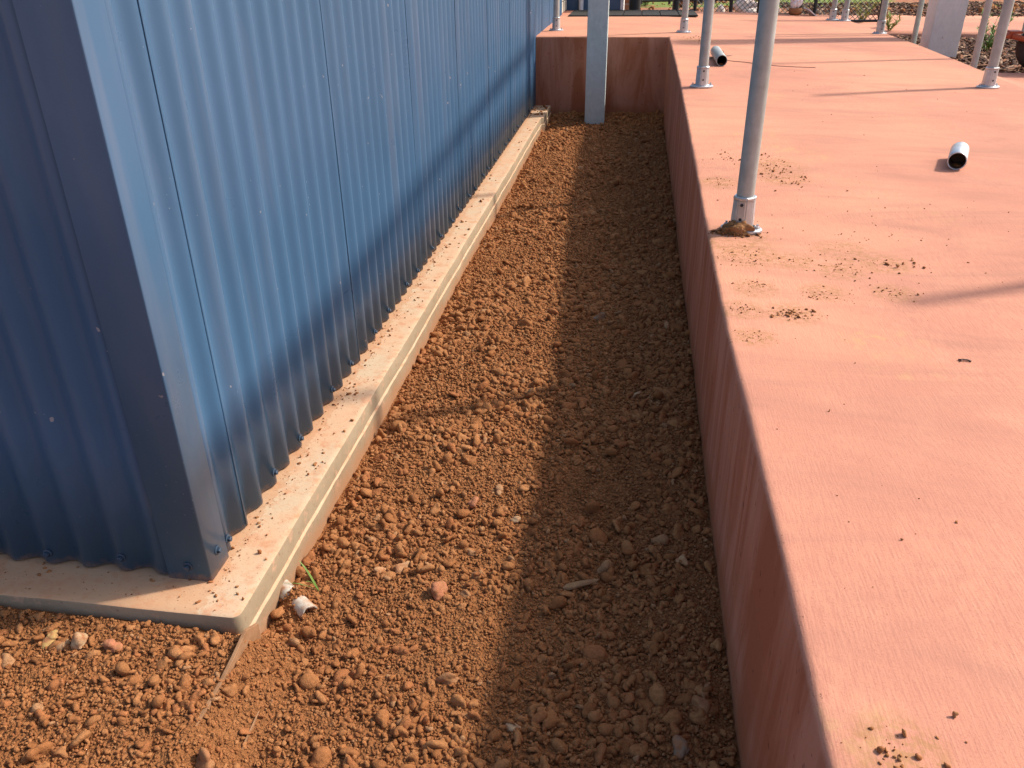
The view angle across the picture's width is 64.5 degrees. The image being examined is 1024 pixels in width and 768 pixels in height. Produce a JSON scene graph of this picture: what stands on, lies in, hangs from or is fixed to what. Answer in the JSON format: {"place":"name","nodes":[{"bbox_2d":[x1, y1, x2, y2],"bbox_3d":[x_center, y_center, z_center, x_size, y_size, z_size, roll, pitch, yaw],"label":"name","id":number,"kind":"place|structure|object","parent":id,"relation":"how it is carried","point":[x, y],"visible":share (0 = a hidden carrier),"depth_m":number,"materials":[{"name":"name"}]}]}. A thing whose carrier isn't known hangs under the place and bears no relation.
{"place":"outdoors","nodes":[
{"label":"outdoors","id":0,"kind":"place"},
{"bbox_2d":[0,109,739,767],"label":"trench soil","id":1,"kind":"structure","parent":0,"point":[190,755],"depth_m":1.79,"materials":[{"name":"brown soil"}]},
{"bbox_2d":[41,629,57,648],"bbox_3d":[-0.995,0.551,1.746,0.028,0.024,0.050,4,28,8],"label":"stone","id":2,"kind":"object","parent":1,"relation":"on","point":[49,638],"visible":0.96,"depth_m":1.74,"materials":[{"name":"yellow stone"}]},
{"bbox_2d":[55,639,70,651],"bbox_3d":[-0.964,0.561,1.734,0.042,0.026,0.030,3,28,7],"label":"stone","id":3,"kind":"object","parent":1,"relation":"on","point":[61,646],"visible":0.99,"depth_m":1.72,"materials":[{"name":"beige stone"}]},
{"bbox_2d":[70,632,87,648],"bbox_3d":[-0.923,0.548,1.732,0.034,0.042,0.041,17,33,30],"label":"stone","id":4,"kind":"object","parent":1,"relation":"on","point":[79,640],"visible":1,"depth_m":1.72,"materials":[{"name":"beige stone"}]},
{"bbox_2d":[102,639,122,652],"bbox_3d":[-0.849,0.559,1.724,0.044,0.033,0.027,-11,30,-18],"label":"stone","id":5,"kind":"object","parent":1,"relation":"on","point":[112,645],"visible":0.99,"depth_m":1.72,"materials":[{"name":"stone"}]},
{"bbox_2d":[195,747,214,767],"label":"stone","id":6,"kind":"object","parent":1,"relation":"on","point":[204,760],"visible":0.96,"depth_m":1.50,"materials":[{"name":"beige stone"}]},
{"bbox_2d":[196,623,260,726],"bbox_3d":[-0.596,0.668,1.659,0.014,0.173,0.385,4,28,9],"label":"form board","id":7,"kind":"object","parent":1,"relation":"on","point":[251,633],"visible":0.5,"depth_m":1.71,"materials":[{"name":"brown wood"}]},
{"bbox_2d":[242,711,258,749],"bbox_3d":[-0.520,0.723,1.625,0.006,0.086,0.155,2,28,5],"label":"twig","id":8,"kind":"object","parent":1,"relation":"on","point":[250,729],"visible":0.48,"depth_m":1.61,"materials":[{"name":"beige wood"}]},
{"bbox_2d":[280,580,317,619],"bbox_3d":[-0.530,0.518,1.969,0.063,0.052,0.165,-22,35,-35],"label":"drain pipe","id":9,"kind":"object","parent":1,"relation":"on","point":[302,604],"visible":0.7,"depth_m":1.93,"materials":[{"name":"plastic"}]},
{"bbox_2d":[283,561,318,590],"bbox_3d":[-0.518,0.470,1.974,0.086,0.085,0.030,3,28,7],"label":"grass tuft","id":10,"kind":"object","parent":1,"relation":"on","point":[312,579],"visible":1,"depth_m":1.98,"materials":[{"name":"green plant"}]},
{"bbox_2d":[373,567,385,573],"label":"stone","id":11,"kind":"object","parent":1,"relation":"on","point":[376,569],"visible":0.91,"depth_m":2.04,"materials":[{"name":"beige stone"}]},
{"bbox_2d":[395,561,409,572],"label":"stone","id":12,"kind":"object","parent":1,"relation":"on","point":[399,567],"visible":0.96,"depth_m":2.05,"materials":[{"name":"beige stone"}]},
{"bbox_2d":[431,580,447,600],"bbox_3d":[-0.177,0.496,1.965,0.034,0.042,0.057,7,29,14],"label":"stone","id":13,"kind":"object","parent":1,"relation":"on","point":[438,588],"visible":0.99,"depth_m":1.95,"materials":[{"name":"stone"}]},
{"bbox_2d":[436,672,458,684],"bbox_3d":[-0.136,0.631,1.731,0.052,0.036,0.022,-4,28,-6],"label":"stone","id":14,"kind":"object","parent":1,"relation":"on","point":[447,678],"visible":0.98,"depth_m":1.72,"materials":[{"name":"brown stone"}]},
{"bbox_2d":[468,497,478,507],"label":"stone","id":15,"kind":"object","parent":1,"relation":"on","point":[472,502],"visible":1,"depth_m":2.29,"materials":[{"name":"pink stone"}]},
{"bbox_2d":[495,484,502,495],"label":"stone","id":16,"kind":"object","parent":1,"relation":"on","point":[499,489],"visible":1,"depth_m":2.35,"materials":[{"name":"beige stone"}]},
{"bbox_2d":[505,723,521,731],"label":"stone","id":17,"kind":"object","parent":1,"relation":"on","point":[510,727],"visible":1,"depth_m":1.62,"materials":[{"name":"grey stone"}]},
{"bbox_2d":[510,516,520,522],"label":"stone","id":18,"kind":"object","parent":1,"relation":"on","point":[515,519],"visible":1,"depth_m":2.24,"materials":[{"name":"beige stone"}]},
{"bbox_2d":[563,579,598,589],"bbox_3d":[0.169,0.491,1.996,0.092,0.013,0.019,-12,29,-7],"label":"wood chip","id":19,"kind":"object","parent":1,"relation":"on","point":[574,585],"visible":1,"depth_m":1.99,"materials":[{"name":"wood"}]},
{"bbox_2d":[585,0,608,123],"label":"square column","id":20,"kind":"structure","parent":1,"relation":"on","point":[597,45],"depth_m":6.99,"materials":[{"name":"grey metal"}]},
{"bbox_2d":[593,312,605,320],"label":"stone","id":21,"kind":"object","parent":1,"relation":"on","point":[601,315],"visible":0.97,"depth_m":3.42,"materials":[{"name":"stone"}]},
{"bbox_2d":[630,391,640,398],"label":"stone","id":22,"kind":"object","parent":1,"relation":"on","point":[636,394],"visible":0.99,"depth_m":2.85,"materials":[{"name":"stone"}]},
{"bbox_2d":[664,322,669,328],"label":"stone","id":23,"kind":"object","parent":1,"relation":"on","point":[666,324],"visible":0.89,"depth_m":3.30,"materials":[{"name":"stone"}]},
{"bbox_2d":[672,735,689,759],"bbox_3d":[0.322,0.703,1.572,0.034,0.032,0.040,-20,34,-32],"label":"stone","id":24,"kind":"object","parent":1,"relation":"on","point":[681,747],"visible":1,"depth_m":1.56,"materials":[{"name":"grey stone"}]},
{"bbox_2d":[675,554,688,565],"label":"stone","id":25,"kind":"object","parent":1,"relation":"on","point":[682,557],"visible":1,"depth_m":2.04,"materials":[{"name":"stone"}]},
{"bbox_2d":[691,695,710,714],"bbox_3d":[0.388,0.652,1.655,0.035,0.038,0.057,-9,29,-15],"label":"stone","id":26,"kind":"object","parent":1,"relation":"on","point":[702,703],"visible":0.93,"depth_m":1.64,"materials":[{"name":"brown stone"}]},
{"bbox_2d":[536,10,1023,767],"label":"walkway","id":27,"kind":"structure","parent":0,"point":[920,630],"depth_m":1.99,"materials":[{"name":"pink concrete"}]},
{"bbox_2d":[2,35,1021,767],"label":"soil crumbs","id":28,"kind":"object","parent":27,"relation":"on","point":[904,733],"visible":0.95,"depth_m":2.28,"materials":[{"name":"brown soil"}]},
{"bbox_2d":[549,0,562,30],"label":"rail post","id":29,"kind":"object","parent":27,"relation":"on","point":[556,18],"visible":1,"depth_m":7.69,"materials":[{"name":"grey metal"}]},
{"bbox_2d":[568,10,697,16],"bbox_3d":[1.440,-4.420,9.669,1.472,0.018,0.935,3,28,7],"label":"rubber mat","id":30,"kind":"object","parent":27,"relation":"on","point":[620,13],"visible":0.81,"depth_m":9.50,"materials":[{"name":"grey rubber"}]},
{"bbox_2d":[629,0,640,9],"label":"black post","id":31,"kind":"object","parent":27,"relation":"on","point":[634,4],"visible":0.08,"depth_m":10.12,"materials":[{"name":"black paint"}]},
{"bbox_2d":[676,0,690,32],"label":"rail post","id":32,"kind":"object","parent":27,"relation":"on","point":[684,19],"visible":1,"depth_m":7.42,"materials":[{"name":"grey metal"}]},
{"bbox_2d":[690,0,714,87],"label":"rail post","id":33,"kind":"object","parent":27,"relation":"on","point":[702,76],"visible":1,"depth_m":4.76,"materials":[{"name":"grey metal"}]},
{"bbox_2d":[710,46,726,65],"bbox_3d":[1.469,-2.334,5.767,0.080,0.085,0.501,3,28,7],"label":"pipe offcut","id":34,"kind":"object","parent":27,"relation":"on","point":[717,53],"visible":1,"depth_m":5.70,"materials":[{"name":"white plastic"}]},
{"bbox_2d":[708,220,767,238],"bbox_3d":[0.762,-0.529,2.750,0.202,0.056,0.108,11,30,21],"label":"soil heap","id":35,"kind":"object","parent":27,"relation":"on","point":[733,227],"visible":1,"depth_m":2.73,"materials":[{"name":"brown soil"}]},
{"bbox_2d":[721,0,779,234],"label":"rail post","id":36,"kind":"object","parent":27,"relation":"on","point":[744,202],"visible":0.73,"depth_m":2.59,"materials":[{"name":"grey metal"}]},
{"bbox_2d":[709,51,815,67],"bbox_3d":[1.837,-2.328,5.756,0.769,0.080,0.612,21,35,35],"label":"tie wire","id":37,"kind":"object","parent":27,"relation":"on","point":[771,65],"visible":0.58,"depth_m":5.57,"materials":[{"name":"brown metal"}]},
{"bbox_2d":[789,8,801,14],"bbox_3d":[3.441,-4.526,9.854,0.160,0.080,0.160,3,28,7],"label":"brown pot","id":38,"kind":"object","parent":27,"relation":"on","point":[795,11],"visible":0.99,"depth_m":9.80,"materials":[{"name":"ceramic"}]},
{"bbox_2d":[790,0,802,7],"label":"plastic bag","id":39,"kind":"object","parent":38,"relation":"in","point":[795,3],"visible":1,"depth_m":9.77,"materials":[{"name":"white plastic"}]},
{"bbox_2d":[804,7,815,15],"bbox_3d":[3.620,-4.506,9.836,0.140,0.013,0.180,27,26,-24],"label":"white offcut","id":40,"kind":"object","parent":27,"relation":"on","point":[810,12],"visible":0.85,"depth_m":9.82,"materials":[{"name":"white"}]},
{"bbox_2d":[826,0,837,20],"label":"rail post","id":41,"kind":"object","parent":27,"relation":"on","point":[833,12],"visible":1,"depth_m":9.15,"materials":[{"name":"grey metal"}]},
{"bbox_2d":[838,0,850,20],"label":"rail post","id":42,"kind":"object","parent":27,"relation":"on","point":[845,14],"visible":0.99,"depth_m":9.10,"materials":[{"name":"grey metal"}]},
{"bbox_2d":[872,0,888,33],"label":"rail post","id":43,"kind":"object","parent":27,"relation":"on","point":[881,23],"visible":1,"depth_m":7.72,"materials":[{"name":"grey metal"}]},
{"bbox_2d":[952,711,958,717],"bbox_3d":[0.553,0.413,1.011,0.008,0.009,0.006,3,28,7],"label":"soil pellet","id":44,"kind":"object","parent":27,"relation":"on","point":[954,714],"visible":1,"depth_m":1.01,"materials":[{"name":"brown soil"}]},
{"bbox_2d":[947,142,968,169],"bbox_3d":[1.868,-0.955,3.394,0.073,0.080,0.192,14,31,25],"label":"pipe offcut","id":45,"kind":"object","parent":27,"relation":"on","point":[957,159],"visible":1,"depth_m":3.38,"materials":[{"name":"white plastic"}]},
{"bbox_2d":[976,0,1014,88],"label":"rail post","id":46,"kind":"object","parent":27,"relation":"on","point":[989,79],"visible":1,"depth_m":4.87,"materials":[{"name":"grey metal"}]},
{"bbox_2d":[1006,30,1023,66],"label":"plant pot","id":47,"kind":"object","parent":27,"relation":"on","point":[1014,35],"visible":0.94,"depth_m":6.33,"materials":[{"name":"orange ceramic"}]},
{"bbox_2d":[624,0,1023,109],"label":"ground","id":48,"kind":"structure","parent":0,"point":[660,6],"depth_m":14.37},
{"bbox_2d":[0,0,561,635],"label":"steel shed","id":49,"kind":"structure","parent":48,"relation":"on","point":[228,228],"depth_m":1.88,"materials":[{"name":"blue metal"}]},
{"bbox_2d":[567,0,624,9],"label":"blue annex","id":50,"kind":"object","parent":48,"relation":"on","point":[583,4],"depth_m":10.30,"materials":[{"name":"metal"}]},
{"bbox_2d":[562,0,566,12],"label":"cream door","id":51,"kind":"structure","parent":50,"relation":"attached to","point":[564,5],"depth_m":10.02,"materials":[{"name":"metal"}]},
{"bbox_2d":[624,0,628,9],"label":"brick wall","id":52,"kind":"structure","parent":48,"relation":"on","point":[626,5],"depth_m":10.31,"materials":[{"name":"red brick"}]},
{"bbox_2d":[536,36,849,767],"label":"retaining wall","id":53,"kind":"structure","parent":48,"relation":"on","point":[784,712],"depth_m":1.81,"materials":[{"name":"pink concrete"}]},
{"bbox_2d":[641,0,756,4],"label":"chain link fence","id":54,"kind":"object","parent":48,"relation":"on","point":[670,1],"visible":0.41,"depth_m":13.08,"materials":[{"name":"grey metal"}]},
{"bbox_2d":[717,4,724,11],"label":"pale rock","id":55,"kind":"object","parent":48,"relation":"on","point":[719,9],"visible":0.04,"depth_m":11.01,"materials":[{"name":"white stone"}]},
{"bbox_2d":[672,0,802,13],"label":"chain link fence","id":56,"kind":"object","parent":48,"relation":"on","point":[675,5],"visible":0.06,"depth_m":10.12,"materials":[{"name":"grey metal"}]},
{"bbox_2d":[733,0,757,11],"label":"pale rock","id":57,"kind":"object","parent":48,"relation":"on","point":[746,6],"visible":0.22,"depth_m":11.55,"materials":[{"name":"grey stone"}]},
{"bbox_2d":[743,7,756,12],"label":"pale rock","id":58,"kind":"object","parent":48,"relation":"on","point":[751,11],"visible":0.07,"depth_m":11.31,"materials":[{"name":"white stone"}]},
{"bbox_2d":[640,1,1023,12],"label":"slope rubble","id":59,"kind":"object","parent":48,"relation":"on","point":[1015,6],"visible":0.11,"depth_m":13.02,"materials":[{"name":"stone"}]},
{"bbox_2d":[779,0,1023,72],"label":"bark mulch","id":60,"kind":"object","parent":48,"relation":"on","point":[965,50],"visible":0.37,"depth_m":9.06,"materials":[{"name":"brown wood"}]},
{"bbox_2d":[911,0,924,43],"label":"garden pole","id":61,"kind":"object","parent":60,"relation":"on","point":[917,21],"depth_m":7.68,"materials":[{"name":"grey metal"}]},
{"bbox_2d":[970,0,992,67],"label":"garden pole","id":62,"kind":"object","parent":60,"relation":"in","point":[981,32],"depth_m":6.09,"materials":[{"name":"grey metal"}]},
{"bbox_2d":[976,8,1015,50],"bbox_3d":[4.667,-3.429,7.881,0.396,0.413,0.335,18,33,31],"label":"seedling","id":63,"kind":"object","parent":60,"relation":"on","point":[989,44],"visible":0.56,"depth_m":7.91,"materials":[{"name":"green plant"}]},
{"bbox_2d":[920,0,968,57],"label":"square column","id":64,"kind":"structure","parent":48,"relation":"on","point":[943,26],"depth_m":7.30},
{"bbox_2d":[801,14,1023,38],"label":"garden path","id":65,"kind":"structure","parent":0,"point":[904,26],"depth_m":10.30,"materials":[{"name":"red concrete"}]},
{"bbox_2d":[802,0,881,21],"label":"chain link fence","id":66,"kind":"object","parent":65,"relation":"on","point":[814,6],"visible":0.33,"depth_m":10.02,"materials":[{"name":"metal"}]},
{"bbox_2d":[852,0,877,19],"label":"shrub","id":67,"kind":"object","parent":65,"relation":"on","point":[860,16],"visible":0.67,"depth_m":10.72,"materials":[{"name":"green plant"}]},
{"bbox_2d":[885,11,901,30],"bbox_3d":[4.530,-4.309,9.651,0.244,0.243,0.317,-20,34,-32],"label":"shrub","id":68,"kind":"object","parent":65,"relation":"on","point":[888,24],"visible":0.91,"depth_m":9.65,"materials":[{"name":"green plant"}]}
]}

